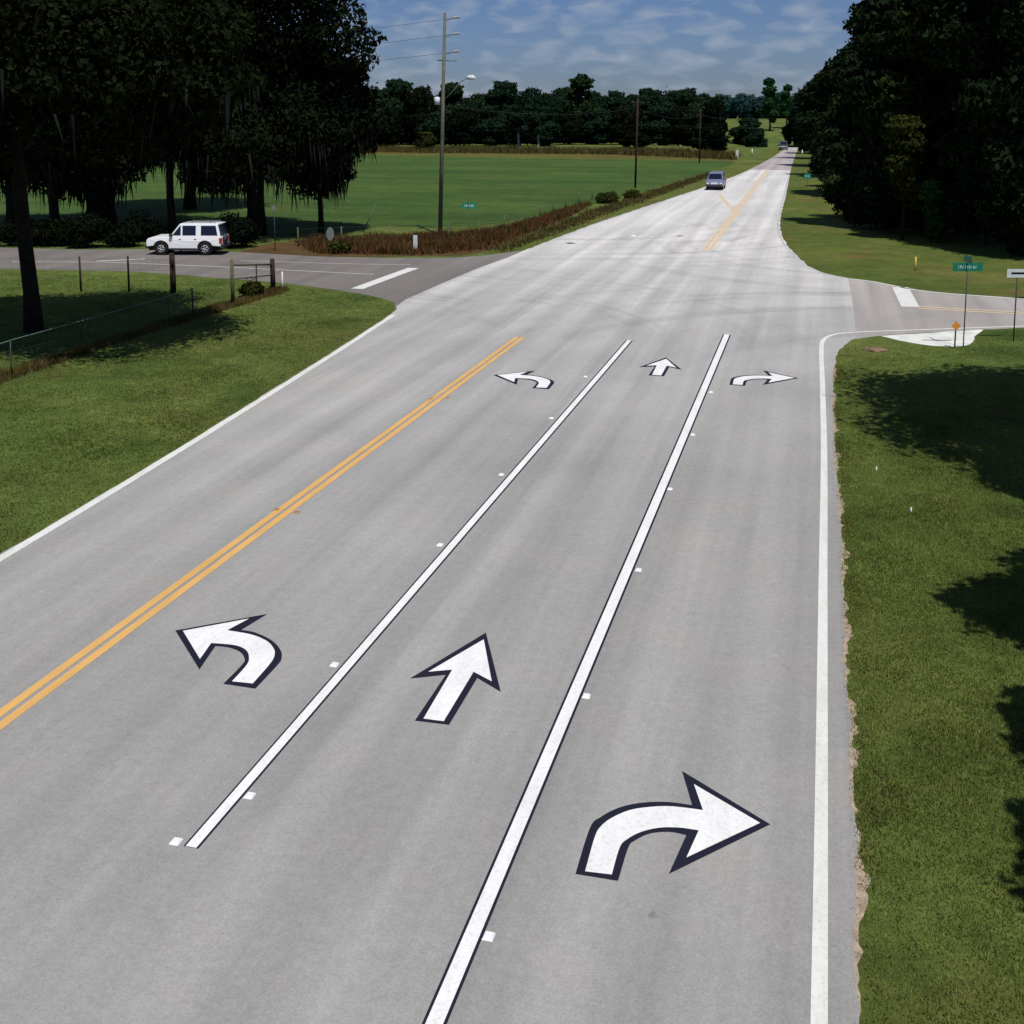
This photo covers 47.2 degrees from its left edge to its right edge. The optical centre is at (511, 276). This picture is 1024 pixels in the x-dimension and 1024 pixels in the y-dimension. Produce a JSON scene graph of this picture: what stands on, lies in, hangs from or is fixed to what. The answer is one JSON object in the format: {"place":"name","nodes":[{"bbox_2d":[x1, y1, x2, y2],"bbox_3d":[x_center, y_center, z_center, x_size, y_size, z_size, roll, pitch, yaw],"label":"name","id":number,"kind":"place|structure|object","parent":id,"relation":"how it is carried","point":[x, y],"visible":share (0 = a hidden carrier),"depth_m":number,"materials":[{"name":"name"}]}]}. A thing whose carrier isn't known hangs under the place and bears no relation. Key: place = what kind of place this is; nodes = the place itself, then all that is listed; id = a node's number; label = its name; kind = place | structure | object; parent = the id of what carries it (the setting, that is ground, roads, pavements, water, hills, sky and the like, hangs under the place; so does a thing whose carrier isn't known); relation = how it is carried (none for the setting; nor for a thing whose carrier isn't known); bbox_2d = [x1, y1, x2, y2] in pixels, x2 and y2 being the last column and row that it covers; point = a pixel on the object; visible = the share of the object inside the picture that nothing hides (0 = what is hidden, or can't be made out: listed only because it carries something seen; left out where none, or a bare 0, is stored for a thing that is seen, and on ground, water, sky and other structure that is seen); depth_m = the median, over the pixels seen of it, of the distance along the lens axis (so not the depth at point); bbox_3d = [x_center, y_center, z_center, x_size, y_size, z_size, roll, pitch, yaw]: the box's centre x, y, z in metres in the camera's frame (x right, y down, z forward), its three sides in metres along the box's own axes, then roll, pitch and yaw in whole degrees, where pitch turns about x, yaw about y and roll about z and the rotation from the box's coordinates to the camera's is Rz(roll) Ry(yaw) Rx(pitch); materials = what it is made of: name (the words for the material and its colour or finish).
{"place":"outdoors","nodes":[
{"label":"outdoors","id":0,"kind":"place"},
{"bbox_2d":[0,273,394,552],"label":"grass","id":1,"kind":"structure","parent":0,"point":[91,444],"depth_m":36.99,"materials":[{"name":"green plant"}]},
{"bbox_2d":[0,248,523,306],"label":"side road","id":2,"kind":"structure","parent":0,"point":[428,273],"depth_m":63.59,"materials":[{"name":"grey asphalt"}]},
{"bbox_2d":[145,220,230,254],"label":"white car","id":3,"kind":"object","parent":2,"relation":"on","point":[194,235],"visible":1,"depth_m":68.46,"materials":[{"name":"paint"}]},
{"bbox_2d":[0,155,734,233],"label":"field","id":4,"kind":"structure","parent":0,"point":[402,191],"depth_m":122.11,"materials":[{"name":"green plant"}]},
{"bbox_2d":[0,170,859,1023],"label":"road","id":5,"kind":"structure","parent":0,"point":[336,868],"depth_m":17.36,"materials":[{"name":"grey asphalt"}]},
{"bbox_2d":[0,315,394,561],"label":"edge line","id":6,"kind":"object","parent":5,"relation":"on","point":[30,540],"visible":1,"depth_m":28.32,"materials":[{"name":"white paint"}]},
{"bbox_2d":[175,614,281,687],"bbox_3d":[-4.235,5.813,18.134,1.489,0.004,2.465,-4,9,-25],"label":"lane arrow","id":7,"kind":"object","parent":5,"relation":"on","point":[262,654],"visible":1,"depth_m":18.39,"materials":[{"name":"white paint"}]},
{"bbox_2d":[0,337,524,729],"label":"line","id":8,"kind":"object","parent":5,"relation":"on","point":[20,710],"visible":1,"depth_m":21.41,"materials":[{"name":"yellow paint"}]},
{"bbox_2d":[184,340,631,847],"bbox_3d":[0.322,4.405,28.165,0.265,0.004,30.960,2,8,15],"label":"lane line","id":9,"kind":"object","parent":5,"relation":"on","point":[213,821],"visible":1,"depth_m":18.50,"materials":[{"name":"white paint"}]},
{"bbox_2d":[411,633,500,724],"bbox_3d":[-0.870,5.915,17.404,1.278,0.004,2.779,-1,8,-8],"label":"lane arrow","id":10,"kind":"object","parent":5,"relation":"on","point":[463,668],"visible":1,"depth_m":17.38,"materials":[{"name":"white paint"}]},
{"bbox_2d":[495,371,553,388],"bbox_3d":[0.601,3.228,36.529,1.489,0.004,2.465,-4,9,-25],"label":"lane arrow","id":11,"kind":"object","parent":5,"relation":"on","point":[544,383],"visible":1,"depth_m":36.80,"materials":[{"name":"white paint"}]},
{"bbox_2d":[422,334,730,1023],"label":"lane line","id":12,"kind":"object","parent":5,"relation":"on","point":[443,1001],"visible":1,"depth_m":15.11,"materials":[{"name":"white paint"}]},
{"bbox_2d":[641,358,681,375],"bbox_3d":[4.804,2.944,38.549,1.278,0.004,2.779,-1,8,-8],"label":"lane arrow","id":13,"kind":"object","parent":5,"relation":"on","point":[662,366],"visible":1,"depth_m":38.56,"materials":[{"name":"white paint"}]},
{"bbox_2d":[576,771,769,880],"bbox_3d":[1.648,6.449,13.607,2.399,0.004,1.423,-6,10,-37],"label":"lane arrow","id":14,"kind":"object","parent":5,"relation":"on","point":[709,820],"visible":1,"depth_m":13.71,"materials":[{"name":"white paint"}]},
{"bbox_2d":[705,171,725,189],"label":"oncoming car","id":15,"kind":"object","parent":5,"relation":"on","point":[716,179],"visible":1,"depth_m":126.05,"materials":[{"name":"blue metal"}]},
{"bbox_2d":[702,151,780,250],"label":"line","id":16,"kind":"object","parent":5,"relation":"on","point":[723,225],"visible":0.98,"depth_m":92.15,"materials":[{"name":"yellow paint"}]},
{"bbox_2d":[729,370,795,385],"bbox_3d":[7.618,3.203,36.705,2.399,0.004,1.423,-6,10,-37],"label":"lane arrow","id":17,"kind":"object","parent":5,"relation":"on","point":[771,377],"visible":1,"depth_m":36.80,"materials":[{"name":"white paint"}]},
{"bbox_2d":[810,326,1020,1023],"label":"edge line","id":18,"kind":"object","parent":5,"relation":"on","point":[819,991],"visible":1,"depth_m":14.93,"materials":[{"name":"white paint"}]},
{"bbox_2d":[0,116,1023,1023],"bbox_3d":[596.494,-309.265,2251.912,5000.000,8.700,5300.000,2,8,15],"label":"ground","id":19,"kind":"structure","parent":0,"point":[774,136],"depth_m":27.13,"materials":[{"name":"green plant"}]},
{"bbox_2d":[0,218,41,245],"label":"understory bush","id":20,"kind":"object","parent":19,"relation":"on","point":[9,229],"visible":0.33,"depth_m":72.80,"materials":[{"name":"green plant"}]},
{"bbox_2d":[0,122,100,232],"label":"oak tree","id":21,"kind":"object","parent":19,"relation":"on","point":[7,188],"visible":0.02,"depth_m":80.50,"materials":[{"name":"green plant"}]},
{"bbox_2d":[31,217,75,245],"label":"understory bush","id":22,"kind":"object","parent":19,"relation":"on","point":[53,231],"visible":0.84,"depth_m":72.61,"materials":[{"name":"green plant"}]},
{"bbox_2d":[1,102,131,241],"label":"oak tree","id":23,"kind":"object","parent":19,"relation":"on","point":[49,167],"visible":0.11,"depth_m":74.44,"materials":[{"name":"green plant"}]},
{"bbox_2d":[0,256,172,292],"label":"wire fence","id":24,"kind":"object","parent":19,"relation":"on","point":[128,275],"visible":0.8,"depth_m":54.65,"materials":[{"name":"brown wood"}]},
{"bbox_2d":[61,211,114,247],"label":"understory bush","id":25,"kind":"object","parent":19,"relation":"on","point":[87,231],"visible":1,"depth_m":71.88,"materials":[{"name":"green plant"}]},
{"bbox_2d":[0,288,193,373],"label":"wire fence","id":26,"kind":"object","parent":19,"relation":"on","point":[130,317],"visible":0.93,"depth_m":41.17,"materials":[{"name":"metal"}]},
{"bbox_2d":[66,165,156,227],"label":"oak tree","id":27,"kind":"object","parent":19,"relation":"on","point":[109,211],"visible":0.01,"depth_m":83.66,"materials":[{"name":"green plant"}]},
{"bbox_2d":[102,219,148,245],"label":"understory bush","id":28,"kind":"object","parent":19,"relation":"on","point":[131,232],"visible":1,"depth_m":72.43,"materials":[{"name":"green plant"}]},
{"bbox_2d":[0,0,273,333],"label":"oak tree","id":29,"kind":"object","parent":19,"relation":"on","point":[103,70],"visible":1,"depth_m":36.74,"materials":[{"name":"green plant"}]},
{"bbox_2d":[0,285,290,383],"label":"dry grass","id":30,"kind":"structure","parent":19,"relation":"on","point":[46,361],"depth_m":43.60,"materials":[{"name":"plant"}]},
{"bbox_2d":[125,209,169,240],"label":"understory bush","id":31,"kind":"object","parent":19,"relation":"on","point":[152,226],"visible":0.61,"depth_m":75.55,"materials":[{"name":"green plant"}]},
{"bbox_2d":[90,0,278,233],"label":"oak tree","id":32,"kind":"object","parent":19,"relation":"on","point":[171,214],"visible":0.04,"depth_m":75.95,"materials":[{"name":"green plant"}]},
{"bbox_2d":[215,211,261,248],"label":"understory bush","id":33,"kind":"object","parent":19,"relation":"on","point":[240,232],"visible":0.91,"depth_m":72.09,"materials":[{"name":"green plant"}]},
{"bbox_2d":[230,259,275,302],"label":"field gate","id":34,"kind":"structure","parent":19,"relation":"on","point":[271,275],"depth_m":53.04,"materials":[{"name":"grey wood"}]},
{"bbox_2d":[136,0,392,235],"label":"oak tree","id":35,"kind":"object","parent":19,"relation":"on","point":[288,163],"visible":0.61,"depth_m":74.91,"materials":[{"name":"green plant"}]},
{"bbox_2d":[246,30,380,233],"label":"oak tree","id":36,"kind":"object","parent":19,"relation":"on","point":[356,76],"visible":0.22,"depth_m":77.99,"materials":[{"name":"green plant"}]},
{"bbox_2d":[369,87,404,144],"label":"tree","id":37,"kind":"object","parent":19,"relation":"on","point":[384,98],"visible":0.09,"depth_m":293.32,"materials":[{"name":"green plant"}]},
{"bbox_2d":[374,104,401,145],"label":"tree","id":38,"kind":"object","parent":19,"relation":"on","point":[389,133],"visible":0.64,"depth_m":285.55,"materials":[{"name":"green plant"}]},
{"bbox_2d":[383,78,413,144],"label":"tree","id":39,"kind":"object","parent":19,"relation":"on","point":[400,88],"visible":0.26,"depth_m":298.10,"materials":[{"name":"green plant"}]},
{"bbox_2d":[241,206,584,256],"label":"brown ditch","id":40,"kind":"object","parent":19,"relation":"on","point":[287,248],"visible":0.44,"depth_m":70.45,"materials":[{"name":"soil"}]},
{"bbox_2d":[402,84,437,143],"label":"tree","id":41,"kind":"object","parent":19,"relation":"on","point":[418,101],"visible":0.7,"depth_m":293.97,"materials":[{"name":"green plant"}]},
{"bbox_2d":[413,112,451,145],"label":"tree","id":42,"kind":"object","parent":19,"relation":"on","point":[432,124],"visible":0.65,"depth_m":285.24,"materials":[{"name":"green plant"}]},
{"bbox_2d":[287,199,593,255],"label":"weeds","id":43,"kind":"object","parent":19,"relation":"on","point":[417,250],"visible":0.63,"depth_m":74.52,"materials":[{"name":"brown plant"}]},
{"bbox_2d":[297,188,592,245],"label":"field fence","id":44,"kind":"object","parent":19,"relation":"on","point":[448,229],"visible":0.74,"depth_m":77.85,"materials":[{"name":"brown wood"}]},
{"bbox_2d":[434,13,475,230],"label":"utility pole","id":45,"kind":"object","parent":19,"relation":"on","point":[437,102],"visible":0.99,"depth_m":78.82,"materials":[{"name":"grey wood"}]},
{"bbox_2d":[434,81,477,125],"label":"tree","id":46,"kind":"object","parent":19,"relation":"on","point":[454,98],"visible":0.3,"depth_m":303.75,"materials":[{"name":"green plant"}]},
{"bbox_2d":[445,106,480,145],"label":"tree","id":47,"kind":"object","parent":19,"relation":"on","point":[461,128],"visible":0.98,"depth_m":285.08,"materials":[{"name":"green plant"}]},
{"bbox_2d":[475,105,509,145],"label":"tree","id":48,"kind":"object","parent":19,"relation":"on","point":[491,126],"visible":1,"depth_m":285.50,"materials":[{"name":"green plant"}]},
{"bbox_2d":[476,80,520,144],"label":"tree","id":49,"kind":"object","parent":19,"relation":"on","point":[502,95],"visible":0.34,"depth_m":297.56,"materials":[{"name":"green plant"}]},
{"bbox_2d":[507,111,528,147],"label":"tree","id":50,"kind":"object","parent":19,"relation":"on","point":[517,122],"visible":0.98,"depth_m":250.57,"materials":[{"name":"green plant"}]},
{"bbox_2d":[505,105,533,145],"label":"tree","id":51,"kind":"object","parent":19,"relation":"on","point":[526,137],"visible":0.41,"depth_m":285.60,"materials":[{"name":"green plant"}]},
{"bbox_2d":[516,87,555,119],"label":"tree","id":52,"kind":"object","parent":19,"relation":"on","point":[531,99],"visible":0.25,"depth_m":308.27,"materials":[{"name":"green plant"}]},
{"bbox_2d":[529,105,561,145],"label":"tree","id":53,"kind":"object","parent":19,"relation":"on","point":[547,137],"visible":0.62,"depth_m":284.93,"materials":[{"name":"green plant"}]},
{"bbox_2d":[360,146,735,160],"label":"dry grass strip","id":54,"kind":"object","parent":19,"relation":"on","point":[588,156],"visible":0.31,"depth_m":225.94,"materials":[{"name":"brown plant"}]},
{"bbox_2d":[360,144,743,159],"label":"weeds","id":55,"kind":"object","parent":54,"relation":"on","point":[681,153],"visible":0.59,"depth_m":237.20,"materials":[{"name":"plant"}]},
{"bbox_2d":[550,87,572,142],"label":"tree","id":56,"kind":"object","parent":19,"relation":"on","point":[561,97],"visible":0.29,"depth_m":314.11,"materials":[{"name":"green plant"}]},
{"bbox_2d":[554,109,584,144],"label":"tree","id":57,"kind":"object","parent":19,"relation":"on","point":[570,130],"visible":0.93,"depth_m":299.12,"materials":[{"name":"green plant"}]},
{"bbox_2d":[562,73,601,142],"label":"tree","id":58,"kind":"object","parent":19,"relation":"on","point":[581,105],"visible":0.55,"depth_m":313.55,"materials":[{"name":"green plant"}]},
{"bbox_2d":[478,170,708,252],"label":"weeds","id":59,"kind":"object","parent":19,"relation":"on","point":[586,215],"visible":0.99,"depth_m":93.33,"materials":[{"name":"plant"}]},
{"bbox_2d":[580,109,612,144],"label":"tree","id":60,"kind":"object","parent":19,"relation":"on","point":[595,129],"visible":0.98,"depth_m":299.06,"materials":[{"name":"green plant"}]},
{"bbox_2d":[608,106,638,143],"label":"tree","id":61,"kind":"object","parent":19,"relation":"on","point":[622,123],"visible":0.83,"depth_m":299.23,"materials":[{"name":"green plant"}]},
{"bbox_2d":[483,147,781,252],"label":"verge","id":62,"kind":"structure","parent":19,"relation":"on","point":[739,167],"depth_m":117.69,"materials":[{"name":"green plant"}]},
{"bbox_2d":[615,132,652,147],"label":"tree","id":63,"kind":"object","parent":19,"relation":"on","point":[630,138],"visible":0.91,"depth_m":273.07,"materials":[{"name":"green plant"}]},
{"bbox_2d":[629,94,653,131],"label":"tree","id":64,"kind":"object","parent":19,"relation":"on","point":[644,98],"visible":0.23,"depth_m":324.34,"materials":[{"name":"green plant"}]},
{"bbox_2d":[641,105,672,145],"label":"tree","id":65,"kind":"object","parent":19,"relation":"on","point":[656,128],"visible":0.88,"depth_m":299.64,"materials":[{"name":"green plant"}]},
{"bbox_2d":[644,89,676,122],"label":"tree","id":66,"kind":"object","parent":19,"relation":"on","point":[660,99],"visible":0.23,"depth_m":324.32,"materials":[{"name":"green plant"}]},
{"bbox_2d":[664,104,693,145],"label":"tree","id":67,"kind":"object","parent":19,"relation":"on","point":[682,129],"visible":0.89,"depth_m":298.98,"materials":[{"name":"green plant"}]},
{"bbox_2d":[679,108,703,146],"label":"tree","id":68,"kind":"object","parent":19,"relation":"on","point":[694,121],"visible":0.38,"depth_m":298.97,"materials":[{"name":"green plant"}]},
{"bbox_2d":[687,125,730,150],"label":"tree","id":69,"kind":"object","parent":19,"relation":"on","point":[714,138],"visible":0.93,"depth_m":237.34,"materials":[{"name":"green plant"}]},
{"bbox_2d":[701,96,727,133],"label":"tree","id":70,"kind":"object","parent":19,"relation":"on","point":[716,108],"visible":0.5,"depth_m":246.83,"materials":[{"name":"green plant"}]},
{"bbox_2d":[730,93,752,118],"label":"tree","id":71,"kind":"object","parent":19,"relation":"on","point":[741,105],"visible":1,"depth_m":497.19,"materials":[{"name":"green plant"}]},
{"bbox_2d":[728,117,764,144],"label":"tree","id":72,"kind":"object","parent":19,"relation":"on","point":[740,131],"visible":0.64,"depth_m":351.50,"materials":[{"name":"green plant"}]},
{"bbox_2d":[739,127,767,146],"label":"tree","id":73,"kind":"object","parent":19,"relation":"on","point":[753,138],"visible":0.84,"depth_m":295.75,"materials":[{"name":"green plant"}]},
{"bbox_2d":[758,77,779,130],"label":"tree","id":74,"kind":"object","parent":19,"relation":"on","point":[770,100],"visible":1,"depth_m":397.70,"materials":[{"name":"green plant"}]},
{"bbox_2d":[779,84,792,124],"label":"tree","id":75,"kind":"object","parent":19,"relation":"on","point":[785,105],"visible":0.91,"depth_m":407.16,"materials":[{"name":"green plant"}]},
{"bbox_2d":[781,106,798,146],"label":"tree","id":76,"kind":"object","parent":19,"relation":"on","point":[788,129],"visible":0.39,"depth_m":353.13,"materials":[{"name":"green plant"}]},
{"bbox_2d":[796,70,824,149],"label":"roadside tree","id":77,"kind":"object","parent":19,"relation":"on","point":[809,108],"visible":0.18,"depth_m":177.76,"materials":[{"name":"green plant"}]},
{"bbox_2d":[812,149,837,184],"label":"understory bush","id":78,"kind":"object","parent":19,"relation":"on","point":[824,167],"visible":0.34,"depth_m":130.63,"materials":[{"name":"green plant"}]},
{"bbox_2d":[811,61,845,168],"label":"roadside tree","id":79,"kind":"object","parent":19,"relation":"on","point":[828,100],"visible":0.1,"depth_m":149.71,"materials":[{"name":"green plant"}]},
{"bbox_2d":[815,165,848,214],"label":"understory bush","id":80,"kind":"object","parent":19,"relation":"on","point":[834,197],"visible":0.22,"depth_m":92.51,"materials":[{"name":"green plant"}]},
{"bbox_2d":[811,39,872,170],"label":"roadside tree","id":81,"kind":"object","parent":19,"relation":"on","point":[834,138],"visible":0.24,"depth_m":114.18,"materials":[{"name":"green plant"}]},
{"bbox_2d":[832,361,870,1016],"bbox_3d":[6.903,4.895,24.756,0.381,0.001,30.612,2,8,15],"label":"sandy road edge","id":82,"kind":"object","parent":19,"relation":"on","point":[862,896],"visible":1,"depth_m":14.74,"materials":[{"name":"beige sand"}]},
{"bbox_2d":[847,716,912,890],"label":"dry grass","id":83,"kind":"structure","parent":19,"relation":"on","point":[872,813],"depth_m":14.23,"materials":[{"name":"plant"}]},
{"bbox_2d":[833,0,948,228],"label":"roadside tree","id":84,"kind":"object","parent":19,"relation":"on","point":[866,19],"visible":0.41,"depth_m":81.29,"materials":[{"name":"green plant"}]},
{"bbox_2d":[781,151,1023,296],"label":"verge","id":85,"kind":"structure","parent":19,"relation":"on","point":[818,234],"depth_m":70.46,"materials":[{"name":"green plant"}]},
{"bbox_2d":[881,114,929,239],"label":"tree","id":86,"kind":"object","parent":19,"relation":"on","point":[906,143],"visible":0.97,"depth_m":75.69,"materials":[{"name":"green plant"}]},
{"bbox_2d":[886,166,943,234],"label":"understory bush","id":87,"kind":"object","parent":19,"relation":"on","point":[927,174],"visible":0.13,"depth_m":79.07,"materials":[{"name":"green plant"}]},
{"bbox_2d":[831,328,1023,1023],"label":"grass","id":88,"kind":"structure","parent":19,"relation":"on","point":[953,602],"depth_m":18.42,"materials":[{"name":"green plant"}]},
{"bbox_2d":[857,0,1003,230],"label":"roadside tree","id":89,"kind":"object","parent":19,"relation":"on","point":[938,105],"visible":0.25,"depth_m":79.26,"materials":[{"name":"green plant"}]},
{"bbox_2d":[883,330,982,345],"bbox_3d":[16.369,2.271,43.446,4.544,0.001,2.600,-3,8,-19],"label":"sand patch","id":90,"kind":"object","parent":19,"relation":"on","point":[946,338],"visible":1,"depth_m":43.59,"materials":[{"name":"white sand"}]},
{"bbox_2d":[918,178,948,242],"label":"bush","id":91,"kind":"object","parent":19,"relation":"on","point":[932,195],"visible":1,"depth_m":74.44,"materials":[{"name":"green plant"}]},
{"bbox_2d":[914,154,983,237],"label":"understory bush","id":92,"kind":"object","parent":19,"relation":"on","point":[947,173],"visible":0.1,"depth_m":77.40,"materials":[{"name":"green plant"}]},
{"bbox_2d":[953,255,982,346],"bbox_3d":[16.079,0.933,41.559,0.847,3.384,0.649,-6,10,-37],"label":"street sign","id":93,"kind":"object","parent":19,"relation":"on","point":[969,265],"visible":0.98,"depth_m":41.38,"materials":[{"name":"metal"}]},
{"bbox_2d":[918,0,1022,241],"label":"roadside tree","id":94,"kind":"object","parent":19,"relation":"on","point":[962,36],"visible":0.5,"depth_m":73.38,"materials":[{"name":"green plant"}]},
{"bbox_2d":[951,0,1023,226],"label":"roadside tree","id":95,"kind":"object","parent":19,"relation":"on","point":[1001,149],"visible":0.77,"depth_m":67.59,"materials":[{"name":"green plant"}]},
{"bbox_2d":[970,0,1023,125],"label":"verge oak","id":96,"kind":"object","parent":19,"relation":"on","point":[1016,99],"visible":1,"depth_m":26.86,"materials":[{"name":"green plant"}]},
{"bbox_2d":[274,0,861,97],"label":"sky","id":97,"kind":"structure","parent":0,"point":[725,47],"materials":[{"name":"blue"}]},
{"bbox_2d":[749,147,797,169],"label":"road","id":98,"kind":"structure","parent":0,"point":[783,159],"depth_m":194.27,"materials":[{"name":"grey asphalt"}]},
{"bbox_2d":[848,278,1023,338],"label":"side road","id":99,"kind":"structure","parent":0,"point":[877,307],"depth_m":49.25,"materials":[{"name":"grey asphalt"}]},
{"bbox_2d":[892,287,918,306],"bbox_3d":[17.826,0.887,53.212,0.810,0.001,5.907,2,8,15],"label":"stop bar","id":100,"kind":"object","parent":99,"relation":"on","point":[905,296],"visible":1,"depth_m":52.91,"materials":[{"name":"white paint"}]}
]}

